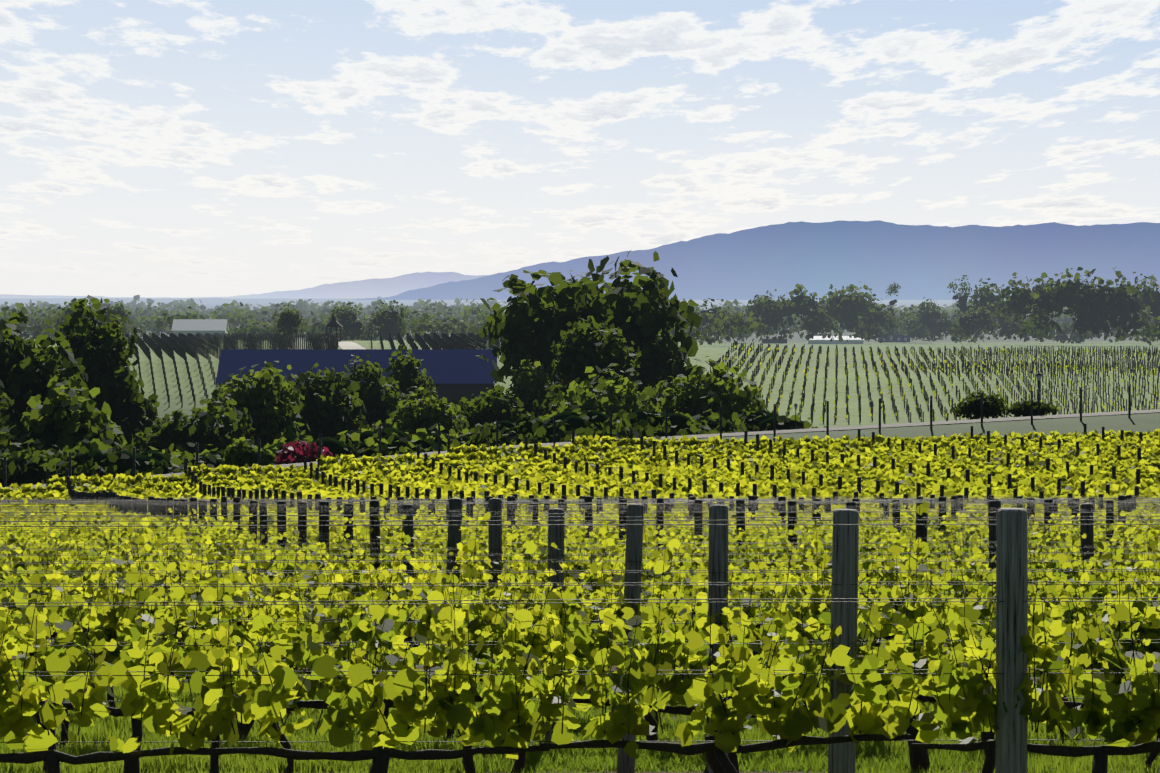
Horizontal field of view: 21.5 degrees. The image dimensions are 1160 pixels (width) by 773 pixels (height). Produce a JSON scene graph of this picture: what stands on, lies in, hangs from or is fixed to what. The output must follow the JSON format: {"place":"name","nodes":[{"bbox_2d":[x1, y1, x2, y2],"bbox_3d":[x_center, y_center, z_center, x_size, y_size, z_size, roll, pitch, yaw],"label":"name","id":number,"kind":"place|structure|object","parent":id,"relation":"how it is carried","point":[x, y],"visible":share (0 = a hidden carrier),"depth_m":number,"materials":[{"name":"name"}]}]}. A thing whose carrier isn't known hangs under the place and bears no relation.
{"place":"outdoors","nodes":[
{"label":"outdoors","id":0,"kind":"place"},
{"bbox_2d":[0,272,487,298],"bbox_3d":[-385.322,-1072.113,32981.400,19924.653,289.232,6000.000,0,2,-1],"label":"mountain ridge","id":1,"kind":"structure","parent":0,"point":[381,288],"depth_m":30079.53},
{"bbox_2d":[216,349,496,383],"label":"building roof","id":2,"kind":"structure","parent":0,"point":[457,366],"depth_m":451.14,"materials":[{"name":"blue metal"}]},
{"bbox_2d":[0,298,1159,771],"bbox_3d":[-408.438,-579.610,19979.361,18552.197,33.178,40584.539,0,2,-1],"label":"terrain","id":3,"kind":"structure","parent":0,"point":[1116,424],"depth_m":548.06,"materials":[{"name":"green plant"}]},
{"bbox_2d":[173,327,227,339],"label":"white barn walls","id":4,"kind":"structure","parent":3,"relation":"on","point":[201,332],"depth_m":783.29,"materials":[{"name":"white paint"}]},
{"bbox_2d":[171,319,228,330],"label":"building roof","id":5,"kind":"structure","parent":4,"relation":"on","point":[200,324],"depth_m":785.32,"materials":[{"name":"grey metal"}]},
{"bbox_2d":[275,439,334,464],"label":"flowering bush","id":6,"kind":"object","parent":3,"relation":"on","point":[302,449],"visible":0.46,"depth_m":184.94,"materials":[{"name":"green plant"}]},
{"bbox_2d":[324,314,342,341],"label":"gazebo frame","id":7,"kind":"object","parent":3,"relation":"on","point":[333,322],"visible":0.65,"depth_m":669.85,"materials":[{"name":"grey"}]},
{"bbox_2d":[338,342,364,348],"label":"building roof","id":8,"kind":"structure","parent":3,"relation":"on","point":[348,345],"depth_m":603.65,"materials":[{"name":"white metal"}]},
{"bbox_2d":[219,384,494,407],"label":"building wall","id":9,"kind":"structure","parent":3,"relation":"on","point":[452,393],"depth_m":446.62,"materials":[{"name":"blue"}]},
{"bbox_2d":[4,386,1130,487],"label":"fence posts","id":10,"kind":"object","parent":3,"relation":"on","point":[774,425],"visible":0.75,"depth_m":168.92,"materials":[{"name":"brown wood"}]},
{"bbox_2d":[0,250,1159,486],"bbox_3d":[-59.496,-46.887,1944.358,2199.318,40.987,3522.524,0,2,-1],"label":"trees","id":11,"kind":"object","parent":3,"relation":"on","point":[530,320],"depth_m":298.85,"materials":[{"name":"green plant"}]},
{"bbox_2d":[0,356,770,467],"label":"bushes","id":12,"kind":"object","parent":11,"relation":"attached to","point":[272,395],"visible":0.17,"depth_m":239.72,"materials":[{"name":"green plant"}]},
{"bbox_2d":[0,281,1159,486],"bbox_3d":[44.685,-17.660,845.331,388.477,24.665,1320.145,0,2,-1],"label":"trunks","id":13,"kind":"object","parent":11,"relation":"attached to","point":[335,446],"visible":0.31,"depth_m":204.10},
{"bbox_2d":[0,581,1159,772],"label":"grapevine trunks","id":14,"kind":"object","parent":3,"relation":"on","point":[718,760],"visible":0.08,"depth_m":13.03,"materials":[{"name":"brown wood"}]},
{"bbox_2d":[0,501,1159,759],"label":"vine leaves","id":15,"kind":"object","parent":14,"relation":"attached to","point":[352,699],"visible":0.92,"depth_m":15.49,"materials":[{"name":"green plant"}]},
{"bbox_2d":[0,429,1159,538],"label":"vine leaves","id":16,"kind":"object","parent":3,"relation":"on","point":[615,453],"visible":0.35,"depth_m":142.78,"materials":[{"name":"green plant"}]},
{"bbox_2d":[12,577,1158,772],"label":"soil strips","id":17,"kind":"object","parent":3,"relation":"on","point":[612,668],"depth_m":21.25,"materials":[{"name":"brown soil"}]},
{"bbox_2d":[46,424,1159,772],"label":"trellis posts","id":18,"kind":"object","parent":3,"relation":"on","point":[1008,536],"visible":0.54,"depth_m":25.98,"materials":[{"name":"grey wood"}]},
{"bbox_2d":[0,496,1159,742],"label":"trellis wires","id":19,"kind":"object","parent":18,"relation":"attached to","point":[310,502],"visible":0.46,"depth_m":23.50,"materials":[{"name":"grey metal"}]},
{"bbox_2d":[122,333,1159,423],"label":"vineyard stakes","id":20,"kind":"object","parent":3,"relation":"on","point":[181,344],"visible":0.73,"depth_m":572.49,"materials":[{"name":"brown wood"}]},
{"bbox_2d":[709,344,1159,420],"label":"grapevine rows","id":21,"kind":"object","parent":20,"relation":"attached to","point":[983,382],"visible":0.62,"depth_m":576.00,"materials":[{"name":"green plant"}]},
{"bbox_2d":[762,339,786,343],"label":"brown shed walls","id":22,"kind":"structure","parent":3,"relation":"on","point":[771,341],"depth_m":1498.44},
{"bbox_2d":[761,335,787,338],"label":"brown shed roof","id":23,"kind":"structure","parent":22,"relation":"on","point":[770,336],"depth_m":1500.45,"materials":[{"name":"metal"}]},
{"bbox_2d":[794,403,797,428],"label":"lamp post","id":24,"kind":"object","parent":3,"relation":"on","point":[795,405],"visible":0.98,"depth_m":179.94,"materials":[{"name":"black metal"}]},
{"bbox_2d":[807,340,862,343],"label":"greenhouse walls","id":25,"kind":"structure","parent":3,"relation":"on","point":[834,342],"depth_m":1448.96,"materials":[{"name":"glass"}]},
{"bbox_2d":[806,336,863,339],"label":"building roof","id":26,"kind":"structure","parent":25,"relation":"on","point":[835,338],"depth_m":1449.88,"materials":[{"name":"white metal"}]},
{"bbox_2d":[878,332,909,341],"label":"house walls","id":27,"kind":"structure","parent":3,"relation":"on","point":[894,338],"depth_m":1598.84,"materials":[{"name":"grey"}]},
{"bbox_2d":[883,333,906,340],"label":"house windows","id":28,"kind":"structure","parent":27,"relation":"in","point":[905,339],"depth_m":1598.75,"materials":[{"name":"grey glass"}]},
{"bbox_2d":[1036,371,1041,415],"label":"lamp post","id":29,"kind":"object","parent":3,"relation":"on","point":[1038,375],"visible":0.98,"depth_m":186.35,"materials":[{"name":"black metal"}]},
{"bbox_2d":[0,498,1159,595],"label":"vine leaves","id":30,"kind":"object","parent":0,"point":[969,541],"visible":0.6,"depth_m":38.94,"materials":[{"name":"green plant"}]},
{"bbox_2d":[0,667,1159,772],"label":"grass","id":31,"kind":"structure","parent":0,"point":[880,756],"depth_m":21.84,"materials":[{"name":"green plant"}]},
{"bbox_2d":[0,503,1159,735],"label":"vine shoots","id":32,"kind":"object","parent":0,"point":[658,649],"visible":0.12,"depth_m":15.60,"materials":[{"name":"green plant"}]},
{"bbox_2d":[0,409,1159,488],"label":"gravel road","id":33,"kind":"structure","parent":0,"point":[865,427],"depth_m":177.02,"materials":[{"name":"grey gravel"}]},
{"bbox_2d":[0,0,1159,297],"label":"sky","id":34,"kind":"structure","parent":0,"point":[149,148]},
{"bbox_2d":[357,220,1159,299],"bbox_3d":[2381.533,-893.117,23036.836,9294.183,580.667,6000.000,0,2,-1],"label":"mountain ridge","id":35,"kind":"structure","parent":0,"point":[917,262],"depth_m":20144.96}
]}

